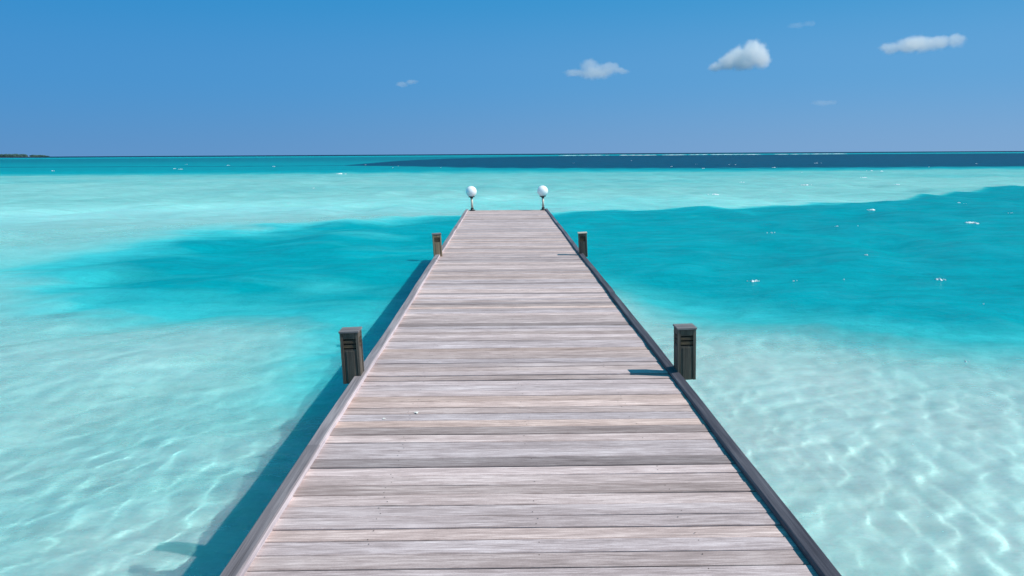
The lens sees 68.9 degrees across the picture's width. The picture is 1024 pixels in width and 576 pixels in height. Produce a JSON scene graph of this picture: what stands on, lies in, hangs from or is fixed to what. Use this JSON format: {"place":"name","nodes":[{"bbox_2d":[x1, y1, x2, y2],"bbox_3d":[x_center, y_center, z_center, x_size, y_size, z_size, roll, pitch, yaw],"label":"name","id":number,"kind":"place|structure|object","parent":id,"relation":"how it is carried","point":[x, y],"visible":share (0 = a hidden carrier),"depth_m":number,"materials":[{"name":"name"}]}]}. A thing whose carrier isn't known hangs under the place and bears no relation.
{"place":"outdoors","nodes":[
{"label":"outdoors","id":0,"kind":"place"},
{"bbox_2d":[0,151,1023,575],"bbox_3d":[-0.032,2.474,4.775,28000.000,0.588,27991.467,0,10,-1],"label":"water","id":1,"kind":"structure","parent":0,"point":[172,387],"depth_m":15.21,"materials":[{"name":"teal liquid"}]},
{"bbox_2d":[173,154,983,361],"bbox_3d":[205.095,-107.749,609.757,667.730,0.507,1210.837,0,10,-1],"label":"whitecaps","id":2,"kind":"object","parent":1,"relation":"on","point":[774,232],"visible":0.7,"depth_m":93.37,"materials":[{"name":"liquid"}]},
{"bbox_2d":[0,0,1023,156],"label":"sky","id":3,"kind":"structure","parent":0,"point":[78,77],"materials":[{"name":"blue"}]},
{"bbox_3d":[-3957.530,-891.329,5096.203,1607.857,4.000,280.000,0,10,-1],"label":"island","id":4,"kind":"structure","parent":0,"visible":0},
{"bbox_2d":[0,154,49,156],"bbox_3d":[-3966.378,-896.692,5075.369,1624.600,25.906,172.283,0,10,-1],"label":"palm grove","id":5,"kind":"object","parent":4,"relation":"on","point":[13,155],"visible":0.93,"depth_m":5040.19,"materials":[{"name":"green plant"}]},
{"bbox_3d":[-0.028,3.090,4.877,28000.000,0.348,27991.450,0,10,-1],"label":"seabed","id":6,"kind":"structure","parent":0,"visible":0},
{"bbox_2d":[220,208,841,575],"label":"pier","id":7,"kind":"structure","parent":6,"relation":"on","point":[563,421],"depth_m":4.27,"materials":[{"name":"wood"}]},
{"bbox_2d":[338,327,363,383],"bbox_3d":[-1.227,0.517,5.738,0.152,0.412,0.152,-2,10,0],"label":"louvred post","id":8,"kind":"object","parent":7,"relation":"on","point":[351,346],"visible":0.9,"depth_m":5.68,"materials":[{"name":"black metal"}]},
{"bbox_2d":[432,233,441,256],"bbox_3d":[-1.260,-0.716,12.592,0.152,0.412,0.152,-5,11,-9],"label":"louvred post","id":9,"kind":"object","parent":7,"relation":"on","point":[437,243],"visible":0.83,"depth_m":12.53,"materials":[{"name":"black metal"}]},
{"bbox_2d":[466,186,476,210],"bbox_3d":[-1.222,-2.716,22.614,0.330,0.740,0.330,-3,10,0],"label":"globe lamp","id":10,"kind":"object","parent":7,"relation":"on","point":[471,191],"visible":1,"depth_m":22.49,"materials":[{"name":"white glass"}]},
{"bbox_2d":[537,186,547,209],"bbox_3d":[0.937,-2.741,22.686,0.330,0.740,0.330,-3,10,0],"label":"globe lamp","id":11,"kind":"object","parent":7,"relation":"on","point":[542,191],"visible":1,"depth_m":22.56,"materials":[{"name":"white glass"}]},
{"bbox_2d":[578,232,587,256],"bbox_3d":[1.197,-0.736,12.623,0.152,0.412,0.152,-3,10,3],"label":"louvred post","id":12,"kind":"object","parent":7,"relation":"on","point":[582,240],"visible":0.9,"depth_m":12.56,"materials":[{"name":"black metal"}]},
{"bbox_2d":[673,323,696,379],"bbox_3d":[1.339,0.494,5.785,0.152,0.412,0.152,-2,10,0],"label":"louvred post","id":13,"kind":"object","parent":7,"relation":"on","point":[685,351],"visible":0.91,"depth_m":5.72,"materials":[{"name":"black metal"}]}
]}

